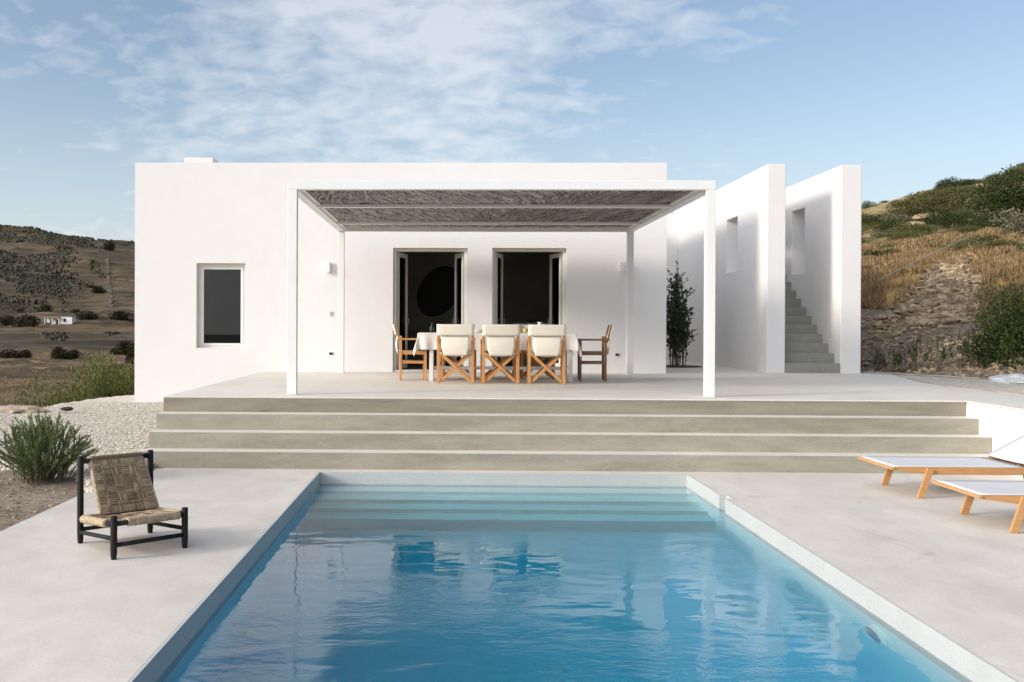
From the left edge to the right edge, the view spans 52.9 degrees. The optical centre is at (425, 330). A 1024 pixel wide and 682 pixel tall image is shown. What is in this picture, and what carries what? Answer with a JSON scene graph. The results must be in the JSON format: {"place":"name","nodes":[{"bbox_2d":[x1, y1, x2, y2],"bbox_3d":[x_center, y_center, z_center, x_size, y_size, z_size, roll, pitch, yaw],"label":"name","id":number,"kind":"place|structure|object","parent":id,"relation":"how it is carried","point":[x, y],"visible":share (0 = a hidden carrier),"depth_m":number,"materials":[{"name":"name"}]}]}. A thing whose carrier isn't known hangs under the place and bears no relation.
{"place":"outdoors","nodes":[
{"label":"outdoors","id":0,"kind":"place"},
{"bbox_2d":[0,395,163,492],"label":"gravel yard","id":1,"kind":"structure","parent":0,"point":[121,399],"depth_m":15.52,"materials":[{"name":"beige gravel"}]},
{"bbox_2d":[0,404,50,413],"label":"rock","id":2,"kind":"object","parent":1,"relation":"on","point":[11,409],"visible":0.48,"depth_m":16.95,"materials":[{"name":"stone"}]},
{"bbox_2d":[0,468,1023,681],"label":"pool deck","id":3,"kind":"structure","parent":0,"point":[88,609],"depth_m":7.10,"materials":[{"name":"concrete"}]},
{"bbox_2d":[77,450,187,559],"bbox_3d":[-2.116,1.230,7.388,0.617,0.634,0.748,0,0,-38],"label":"rope chair","id":4,"kind":"object","parent":3,"relation":"on","point":[124,490],"visible":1,"depth_m":7.46,"materials":[{"name":"beige fabric"}]},
{"bbox_2d":[141,412,991,473],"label":"steps","id":5,"kind":"structure","parent":3,"relation":"on","point":[576,442],"depth_m":11.59,"materials":[{"name":"concrete"}]},
{"bbox_2d":[128,472,1018,681],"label":"pool basin","id":6,"kind":"object","parent":3,"relation":"in","point":[967,663],"visible":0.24,"depth_m":7.33,"materials":[{"name":"paint"}]},
{"bbox_2d":[156,484,971,681],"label":"pool water","id":7,"kind":"structure","parent":6,"relation":"in","point":[414,583],"depth_m":6.40,"materials":[{"name":"blue liquid"}]},
{"bbox_2d":[858,435,1023,498],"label":"sun lounger","id":8,"kind":"object","parent":3,"relation":"on","point":[1007,459],"visible":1,"depth_m":9.82,"materials":[{"name":"white fabric"}]},
{"bbox_2d":[932,480,1023,533],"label":"sun lounger","id":9,"kind":"object","parent":3,"relation":"on","point":[1008,491],"visible":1,"depth_m":8.27,"materials":[{"name":"white fabric"}]},
{"bbox_2d":[966,403,1023,477],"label":"retaining wall","id":10,"kind":"structure","parent":3,"relation":"on","point":[1000,426],"depth_m":11.34,"materials":[{"name":"white paint"}]},
{"bbox_2d":[0,171,1023,530],"bbox_3d":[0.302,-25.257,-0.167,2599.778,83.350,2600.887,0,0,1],"label":"hillside","id":11,"kind":"structure","parent":0,"point":[84,335],"depth_m":126.41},
{"bbox_2d":[0,315,17,325],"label":"valley tree","id":12,"kind":"object","parent":11,"relation":"on","point":[5,320],"visible":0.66,"depth_m":267.33,"materials":[{"name":"green plant"}]},
{"bbox_2d":[0,349,26,358],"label":"bush","id":13,"kind":"object","parent":11,"relation":"on","point":[10,353],"visible":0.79,"depth_m":106.05,"materials":[{"name":"green plant"}]},
{"bbox_2d":[9,314,40,326],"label":"valley tree","id":14,"kind":"object","parent":11,"relation":"on","point":[30,320],"visible":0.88,"depth_m":260.74,"materials":[{"name":"green plant"}]},
{"bbox_2d":[18,349,32,357],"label":"valley tree","id":15,"kind":"object","parent":11,"relation":"on","point":[26,352],"visible":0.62,"depth_m":112.39,"materials":[{"name":"green plant"}]},
{"bbox_2d":[0,478,75,519],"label":"pebbles","id":16,"kind":"object","parent":11,"relation":"on","point":[36,511],"visible":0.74,"depth_m":9.35,"materials":[{"name":"stone"}]},
{"bbox_2d":[36,303,53,311],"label":"valley tree","id":17,"kind":"object","parent":11,"relation":"on","point":[45,308],"visible":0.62,"depth_m":332.88,"materials":[{"name":"green plant"}]},
{"bbox_2d":[0,408,98,483],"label":"rosemary bush","id":18,"kind":"object","parent":11,"relation":"on","point":[31,463],"visible":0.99,"depth_m":10.34,"materials":[{"name":"green plant"}]},
{"bbox_2d":[15,365,97,407],"bbox_3d":[-8.142,1.804,22.941,1.973,2.039,2.008,0,0,17],"label":"bush","id":19,"kind":"object","parent":11,"relation":"on","point":[73,394],"visible":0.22,"depth_m":22.75,"materials":[{"name":"green plant"}]},
{"bbox_2d":[44,317,75,324],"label":"farmhouse","id":20,"kind":"object","parent":11,"relation":"on","point":[62,320],"visible":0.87,"depth_m":269.85,"materials":[{"name":"white paint"}]},
{"bbox_2d":[50,346,73,359],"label":"valley tree","id":21,"kind":"object","parent":11,"relation":"on","point":[57,352],"visible":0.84,"depth_m":110.93,"materials":[{"name":"green plant"}]},
{"bbox_2d":[0,366,132,406],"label":"dry weeds","id":22,"kind":"object","parent":11,"relation":"on","point":[32,370],"visible":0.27,"depth_m":60.24,"materials":[{"name":"plant"}]},
{"bbox_2d":[0,224,134,340],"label":"scrub","id":23,"kind":"object","parent":11,"relation":"on","point":[49,281],"visible":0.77,"depth_m":460.06,"materials":[{"name":"green plant"}]},
{"bbox_2d":[66,349,80,358],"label":"valley tree","id":24,"kind":"object","parent":11,"relation":"on","point":[75,353],"visible":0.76,"depth_m":113.04,"materials":[{"name":"green plant"}]},
{"bbox_2d":[72,311,99,319],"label":"valley tree","id":25,"kind":"object","parent":11,"relation":"on","point":[89,315],"visible":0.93,"depth_m":276.33,"materials":[{"name":"green plant"}]},
{"bbox_2d":[44,366,134,406],"bbox_3d":[-7.787,1.747,23.725,2.437,1.851,1.566,0,0,1],"label":"bush","id":26,"kind":"object","parent":11,"relation":"on","point":[113,391],"visible":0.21,"depth_m":23.79,"materials":[{"name":"green plant"}]},
{"bbox_2d":[90,286,106,292],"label":"valley tree","id":27,"kind":"object","parent":11,"relation":"on","point":[98,289],"visible":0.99,"depth_m":384.86,"materials":[{"name":"green plant"}]},
{"bbox_2d":[71,351,134,398],"bbox_3d":[-7.424,1.514,24.431,2.104,2.107,2.067,0,0,-42],"label":"bush","id":28,"kind":"object","parent":11,"relation":"on","point":[103,375],"visible":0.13,"depth_m":24.20,"materials":[{"name":"green plant"}]},
{"bbox_2d":[103,241,114,250],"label":"valley tree","id":29,"kind":"object","parent":11,"relation":"on","point":[111,247],"visible":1,"depth_m":584.92,"materials":[{"name":"green plant"}]},
{"bbox_2d":[105,258,114,306],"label":"field wall","id":30,"kind":"structure","parent":11,"relation":"on","point":[108,283],"depth_m":439.66,"materials":[{"name":"stone"}]},
{"bbox_2d":[88,349,134,392],"bbox_3d":[-7.265,1.511,25.177,2.216,2.180,1.424,0,0,32],"label":"bush","id":31,"kind":"object","parent":11,"relation":"on","point":[119,367],"visible":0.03,"depth_m":25.18,"materials":[{"name":"green plant"}]},
{"bbox_2d":[107,310,134,320],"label":"valley tree","id":32,"kind":"object","parent":11,"relation":"on","point":[120,315],"visible":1,"depth_m":279.21,"materials":[{"name":"green plant"}]},
{"bbox_2d":[114,339,134,354],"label":"valley tree","id":33,"kind":"object","parent":11,"relation":"on","point":[124,347],"visible":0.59,"depth_m":119.96,"materials":[{"name":"green plant"}]},
{"bbox_2d":[124,349,134,362],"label":"valley tree","id":34,"kind":"object","parent":11,"relation":"on","point":[130,355],"visible":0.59,"depth_m":87.97,"materials":[{"name":"green plant"}]},
{"bbox_2d":[135,158,666,401],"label":"white house","id":35,"kind":"structure","parent":11,"relation":"on","point":[211,239],"depth_m":19.07,"materials":[{"name":"paint"}]},
{"bbox_2d":[197,264,244,348],"bbox_3d":[-3.821,-0.461,19.195,0.909,1.596,0.196,0,0,1],"label":"window","id":36,"kind":"structure","parent":35,"relation":"in","point":[221,287],"depth_m":19.24,"materials":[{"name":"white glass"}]},
{"bbox_2d":[393,248,466,369],"bbox_3d":[0.090,-0.408,19.450,1.375,2.263,0.705,0,0,1],"label":"door","id":37,"kind":"structure","parent":35,"relation":"in","point":[400,296],"depth_m":19.28,"materials":[{"name":"white glass"}]},
{"bbox_2d":[417,266,454,316],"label":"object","id":38,"kind":"object","parent":35,"relation":"attached to","point":[435,295],"depth_m":23.32,"materials":[{"name":"black paint"}]},
{"bbox_2d":[492,249,565,366],"bbox_3d":[1.924,-0.401,19.402,1.361,2.265,0.698,0,0,1],"label":"door","id":39,"kind":"structure","parent":35,"relation":"in","point":[557,283],"depth_m":19.22,"materials":[{"name":"white glass"}]},
{"bbox_2d":[513,323,548,365],"bbox_3d":[2.535,0.290,22.047,1.300,0.928,0.620,0,0,1],"label":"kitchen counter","id":40,"kind":"object","parent":35,"relation":"in","point":[545,361],"visible":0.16,"depth_m":21.77,"materials":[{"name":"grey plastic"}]},
{"bbox_2d":[619,261,624,271],"bbox_3d":[3.604,-1.187,18.850,0.090,0.190,0.114,0,0,1],"label":"wall lamp","id":41,"kind":"object","parent":35,"relation":"attached to","point":[621,266],"visible":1,"depth_m":18.79,"materials":[{"name":"white metal"}]},
{"bbox_2d":[861,201,877,207],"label":"hillside bush","id":42,"kind":"object","parent":11,"relation":"on","point":[869,204],"visible":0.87,"depth_m":112.79,"materials":[{"name":"green plant"}]},
{"bbox_2d":[860,342,885,371],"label":"oleander","id":43,"kind":"object","parent":11,"relation":"on","point":[876,356],"visible":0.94,"depth_m":19.34,"materials":[{"name":"green plant"}]},
{"bbox_2d":[861,219,892,233],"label":"hillside bush","id":44,"kind":"object","parent":11,"relation":"on","point":[872,227],"visible":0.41,"depth_m":46.32,"materials":[{"name":"green plant"}]},
{"bbox_2d":[862,216,892,224],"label":"hillside bush","id":45,"kind":"object","parent":11,"relation":"on","point":[867,222],"visible":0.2,"depth_m":54.49,"materials":[{"name":"green plant"}]},
{"bbox_2d":[869,231,886,238],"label":"hillside bush","id":46,"kind":"object","parent":11,"relation":"on","point":[880,234],"visible":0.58,"depth_m":43.25,"materials":[{"name":"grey plant"}]},
{"bbox_2d":[861,247,900,258],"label":"hillside bush","id":47,"kind":"object","parent":11,"relation":"on","point":[876,252],"visible":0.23,"depth_m":30.70,"materials":[{"name":"green plant"}]},
{"bbox_2d":[877,243,896,249],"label":"hillside bush","id":48,"kind":"object","parent":11,"relation":"on","point":[884,246],"visible":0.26,"depth_m":33.62,"materials":[{"name":"green plant"}]},
{"bbox_2d":[879,344,902,371],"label":"oleander","id":49,"kind":"object","parent":11,"relation":"on","point":[894,362],"visible":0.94,"depth_m":19.23,"materials":[{"name":"green plant"}]},
{"bbox_2d":[878,213,910,220],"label":"hillside bush","id":50,"kind":"object","parent":11,"relation":"on","point":[895,216],"visible":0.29,"depth_m":48.41,"materials":[{"name":"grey plant"}]},
{"bbox_2d":[877,217,916,233],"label":"hillside bush","id":51,"kind":"object","parent":11,"relation":"on","point":[892,225],"visible":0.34,"depth_m":44.80,"materials":[{"name":"green plant"}]},
{"bbox_2d":[883,209,916,220],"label":"hillside bush","id":52,"kind":"object","parent":11,"relation":"on","point":[897,212],"visible":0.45,"depth_m":51.40,"materials":[{"name":"green plant"}]},
{"bbox_2d":[894,346,915,372],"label":"oleander","id":53,"kind":"object","parent":11,"relation":"on","point":[902,370],"visible":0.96,"depth_m":19.16,"materials":[{"name":"green plant"}]},
{"bbox_2d":[887,220,928,235],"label":"hillside bush","id":54,"kind":"object","parent":11,"relation":"on","point":[902,228],"visible":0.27,"depth_m":39.79,"materials":[{"name":"green plant"}]},
{"bbox_2d":[888,230,931,238],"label":"hillside bush","id":55,"kind":"object","parent":11,"relation":"on","point":[905,233],"visible":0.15,"depth_m":37.45,"materials":[{"name":"green plant"}]},
{"bbox_2d":[885,230,935,240],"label":"hillside bush","id":56,"kind":"object","parent":11,"relation":"on","point":[898,236],"visible":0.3,"depth_m":35.03,"materials":[{"name":"green plant"}]},
{"bbox_2d":[905,331,932,370],"bbox_3d":[9.057,0.371,18.938,0.477,0.746,0.536,0,0,-42],"label":"oleander","id":57,"kind":"object","parent":11,"relation":"on","point":[914,349],"visible":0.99,"depth_m":18.91,"materials":[{"name":"green plant"}]},
{"bbox_2d":[906,223,945,234],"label":"hillside bush","id":58,"kind":"object","parent":11,"relation":"on","point":[917,228],"visible":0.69,"depth_m":38.63,"materials":[{"name":"green plant"}]},
{"bbox_2d":[912,213,942,221],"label":"rock","id":59,"kind":"object","parent":11,"relation":"on","point":[916,217],"visible":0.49,"depth_m":44.28,"materials":[{"name":"stone"}]},
{"bbox_2d":[865,252,994,340],"bbox_3d":[12.620,-0.967,24.206,2.511,2.357,8.476,0,0,37],"label":"rubble","id":60,"kind":"object","parent":11,"relation":"on","point":[912,312],"visible":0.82,"depth_m":22.88,"materials":[{"name":"stone"}]},
{"bbox_2d":[885,185,985,216],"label":"bush","id":61,"kind":"object","parent":11,"relation":"on","point":[930,201],"visible":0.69,"depth_m":50.52,"materials":[{"name":"green plant"}]},
{"bbox_2d":[919,208,954,225],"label":"hillside bush","id":62,"kind":"object","parent":11,"relation":"on","point":[932,214],"visible":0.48,"depth_m":43.43,"materials":[{"name":"green plant"}]},
{"bbox_2d":[925,336,950,370],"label":"oleander","id":63,"kind":"object","parent":11,"relation":"on","point":[943,356],"visible":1,"depth_m":18.62,"materials":[{"name":"green plant"}]},
{"bbox_2d":[860,313,1023,377],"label":"bank stones","id":64,"kind":"object","parent":11,"relation":"on","point":[994,368],"visible":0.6,"depth_m":19.86,"materials":[{"name":"brown stone"}]},
{"bbox_2d":[861,226,1023,319],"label":"dry grass","id":65,"kind":"structure","parent":11,"relation":"on","point":[990,263],"depth_m":26.58,"materials":[{"name":"plant"}]},
{"bbox_2d":[933,205,959,211],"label":"hillside bush","id":66,"kind":"object","parent":11,"relation":"on","point":[942,208],"visible":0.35,"depth_m":48.95,"materials":[{"name":"green plant"}]},
{"bbox_2d":[935,176,964,189],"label":"hillside bush","id":67,"kind":"object","parent":11,"relation":"on","point":[945,180],"visible":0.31,"depth_m":105.17,"materials":[{"name":"green plant"}]},
{"bbox_2d":[923,239,978,250],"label":"hillside bush","id":68,"kind":"object","parent":11,"relation":"on","point":[958,246],"visible":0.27,"depth_m":28.78,"materials":[{"name":"green plant"}]},
{"bbox_2d":[932,210,979,228],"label":"hillside bush","id":69,"kind":"object","parent":11,"relation":"on","point":[958,221],"visible":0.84,"depth_m":40.43,"materials":[{"name":"green plant"}]},
{"bbox_2d":[942,179,975,187],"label":"hillside bush","id":70,"kind":"object","parent":11,"relation":"on","point":[967,183],"visible":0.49,"depth_m":100.75,"materials":[{"name":"green plant"}]},
{"bbox_2d":[944,225,976,232],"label":"hillside bush","id":71,"kind":"object","parent":11,"relation":"on","point":[962,229],"visible":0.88,"depth_m":35.79,"materials":[{"name":"green plant"}]},
{"bbox_2d":[948,329,976,367],"bbox_3d":[9.717,0.315,18.530,0.509,0.709,0.453,0,0,34],"label":"oleander","id":72,"kind":"object","parent":11,"relation":"on","point":[960,352],"visible":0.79,"depth_m":18.53,"materials":[{"name":"green plant"}]},
{"bbox_2d":[957,326,986,368],"bbox_3d":[9.749,0.293,18.306,0.501,0.783,0.563,0,0,26],"label":"oleander","id":73,"kind":"object","parent":11,"relation":"on","point":[967,351],"visible":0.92,"depth_m":18.30,"materials":[{"name":"green plant"}]},
{"bbox_2d":[945,233,1000,245],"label":"hillside bush","id":74,"kind":"object","parent":11,"relation":"on","point":[988,236],"visible":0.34,"depth_m":29.88,"materials":[{"name":"green plant"}]},
{"bbox_2d":[956,163,1023,220],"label":"bush","id":75,"kind":"object","parent":11,"relation":"on","point":[1006,183],"visible":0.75,"depth_m":41.31,"materials":[{"name":"green plant"}]},
{"bbox_2d":[969,210,1016,229],"bbox_3d":[20.322,-3.957,36.763,1.291,0.686,2.053,0,0,-23],"label":"hillside bush","id":76,"kind":"object","parent":11,"relation":"on","point":[982,220],"visible":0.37,"depth_m":36.72,"materials":[{"name":"green plant"}]},
{"bbox_2d":[967,299,1022,364],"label":"bush","id":77,"kind":"object","parent":11,"relation":"on","point":[997,349],"visible":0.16,"depth_m":18.21,"materials":[{"name":"green plant"}]},
{"bbox_2d":[968,274,1023,369],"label":"bush","id":78,"kind":"object","parent":11,"relation":"on","point":[1006,342],"visible":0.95,"depth_m":17.65,"materials":[{"name":"green plant"}]},
{"bbox_2d":[981,219,1010,228],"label":"hillside bush","id":79,"kind":"object","parent":11,"relation":"on","point":[988,224],"visible":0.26,"depth_m":35.70,"materials":[{"name":"green plant"}]},
{"bbox_2d":[975,239,1023,249],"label":"hillside bush","id":80,"kind":"object","parent":11,"relation":"on","point":[992,243],"visible":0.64,"depth_m":27.43,"materials":[{"name":"green plant"}]},
{"bbox_2d":[981,169,1021,182],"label":"hillside bush","id":81,"kind":"object","parent":11,"relation":"on","point":[1004,174],"visible":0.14,"depth_m":93.72,"materials":[{"name":"green plant"}]},
{"bbox_2d":[989,208,1023,234],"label":"bush","id":82,"kind":"object","parent":11,"relation":"on","point":[1014,222],"visible":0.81,"depth_m":30.57,"materials":[{"name":"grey plant"}]},
{"bbox_3d":[14.937,-2.278,27.934,0.036,0.935,0.036,0,0,1],"label":"fence post","id":83,"kind":"object","parent":11,"relation":"on","visible":0},
{"bbox_2d":[879,234,973,279],"bbox_3d":[12.999,-1.884,26.796,4.498,1.514,0.052,0,0,-31],"label":"water pipe","id":84,"kind":"object","parent":83,"relation":"attached to","point":[928,255],"visible":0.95,"depth_m":26.97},
{"bbox_2d":[0,0,1023,241],"label":"sky","id":85,"kind":"structure","parent":0,"point":[917,94],"materials":[{"name":"blue"}]},
{"bbox_2d":[164,360,1023,410],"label":"terrace","id":86,"kind":"structure","parent":0,"point":[686,384],"depth_m":14.19,"materials":[{"name":"concrete"}]},
{"bbox_2d":[392,324,426,380],"bbox_3d":[-0.252,0.331,16.184,0.566,0.886,0.574,0,0,-3],"label":"director chair","id":87,"kind":"object","parent":86,"relation":"on","point":[399,338],"visible":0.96,"depth_m":15.92,"materials":[{"name":"brown wood"}]},
{"bbox_2d":[436,324,475,383],"bbox_3d":[0.452,0.337,15.392,0.574,0.886,0.566,0,0,4],"label":"director chair","id":88,"kind":"object","parent":86,"relation":"on","point":[454,340],"visible":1,"depth_m":15.18,"materials":[{"name":"white fabric"}]},
{"bbox_2d":[442,325,475,377],"bbox_3d":[0.548,0.330,17.006,0.574,0.886,0.566,0,0,-1],"label":"director chair","id":89,"kind":"object","parent":86,"relation":"on","point":[455,360],"visible":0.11,"depth_m":16.75,"materials":[{"name":"brown wood"}]},
{"bbox_2d":[482,324,513,377],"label":"director chair","id":90,"kind":"object","parent":86,"relation":"on","point":[498,362],"visible":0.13,"depth_m":16.77,"materials":[{"name":"brown wood"}]},
{"bbox_2d":[480,324,519,383],"bbox_3d":[1.110,0.340,15.366,0.574,0.886,0.566,0,0,-1],"label":"director chair","id":91,"kind":"object","parent":86,"relation":"on","point":[502,341],"visible":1,"depth_m":15.16,"materials":[{"name":"white fabric"}]},
{"bbox_2d":[429,349,572,381],"bbox_3d":[1.107,0.407,16.200,2.430,0.744,0.800,0,0,1],"label":"dining table","id":92,"kind":"object","parent":86,"relation":"on","point":[569,367],"visible":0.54,"depth_m":16.15,"materials":[{"name":"white paint"}]},
{"bbox_2d":[413,332,581,356],"bbox_3d":[1.108,0.217,16.199,2.596,0.373,0.958,0,0,1],"label":"tablecloth","id":93,"kind":"object","parent":92,"relation":"on","point":[427,341],"visible":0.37,"depth_m":15.78,"materials":[{"name":"fabric"}]},
{"bbox_2d":[287,180,715,396],"bbox_3d":[0.984,-0.541,15.433,5.252,2.648,5.710,0,0,1],"label":"pergola","id":94,"kind":"object","parent":86,"relation":"on","point":[628,207],"visible":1,"depth_m":14.05,"materials":[{"name":"white paint"}]},
{"bbox_2d":[519,324,554,378],"bbox_3d":[1.835,0.335,16.985,0.574,0.886,0.566,0,0,0],"label":"director chair","id":95,"kind":"object","parent":86,"relation":"on","point":[522,374],"visible":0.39,"depth_m":16.75,"materials":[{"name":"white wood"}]},
{"bbox_2d":[526,324,566,383],"bbox_3d":[1.794,0.343,15.290,0.574,0.886,0.566,0,0,3],"label":"director chair","id":96,"kind":"object","parent":86,"relation":"on","point":[548,341],"visible":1,"depth_m":15.08,"materials":[{"name":"white fabric"}]},
{"bbox_2d":[163,398,965,415],"bbox_3d":[1.688,1.214,15.672,9.511,0.814,6.996,0,0,1],"label":"terrace base","id":97,"kind":"object","parent":86,"relation":"attached to","point":[570,407],"visible":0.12,"depth_m":12.17,"materials":[{"name":"concrete"}]},
{"bbox_2d":[577,325,613,381],"bbox_3d":[2.666,0.342,16.174,0.566,0.886,0.574,0,0,5],"label":"director chair","id":98,"kind":"object","parent":86,"relation":"on","point":[604,352],"visible":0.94,"depth_m":15.92,"materials":[{"name":"brown wood"}]},
{"bbox_2d":[666,214,677,359],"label":"garden wall","id":99,"kind":"structure","parent":86,"relation":"on","point":[672,238],"depth_m":26.74,"materials":[{"name":"white paint"}]},
{"bbox_2d":[666,365,701,367],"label":"planting soil","id":100,"kind":"structure","parent":86,"relation":"on","point":[681,366],"depth_m":21.61,"materials":[{"name":"brown soil"}]},
{"bbox_2d":[666,260,698,365],"bbox_3d":[5.410,-0.375,21.973,0.921,2.290,0.866,0,0,1],"label":"slender tree","id":101,"kind":"object","parent":100,"relation":"on","point":[678,334],"visible":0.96,"depth_m":21.87,"materials":[{"name":"green plant"}]},
{"bbox_2d":[674,164,785,372],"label":"garden wall","id":102,"kind":"structure","parent":86,"relation":"on","point":[750,276],"depth_m":20.72,"materials":[{"name":"white paint"}]},
{"bbox_2d":[785,275,839,372],"bbox_3d":[7.324,-0.659,22.256,1.026,2.947,6.166,0,0,1],"label":"stair","id":103,"kind":"object","parent":86,"relation":"on","point":[806,349],"visible":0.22,"depth_m":19.80,"materials":[{"name":"concrete"}]},
{"bbox_2d":[785,165,861,372],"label":"garden wall","id":104,"kind":"structure","parent":86,"relation":"on","point":[823,246],"depth_m":19.68,"materials":[{"name":"white paint"}]},
{"bbox_2d":[890,372,1023,394],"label":"gravel margin","id":105,"kind":"object","parent":86,"relation":"on","point":[982,384],"visible":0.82,"depth_m":15.61,"materials":[{"name":"grey gravel"}]},
{"bbox_2d":[860,371,979,378],"bbox_3d":[8.688,0.778,18.264,0.112,0.024,2.763,0,0,-20],"label":"curb","id":106,"kind":"object","parent":105,"relation":"on","point":[922,375],"visible":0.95,"depth_m":18.00,"materials":[{"name":"grey concrete"}]},
{"bbox_2d":[985,374,1023,383],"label":"plastic sheet","id":107,"kind":"object","parent":105,"relation":"on","point":[1012,378],"visible":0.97,"depth_m":15.84,"materials":[{"name":"white plastic"}]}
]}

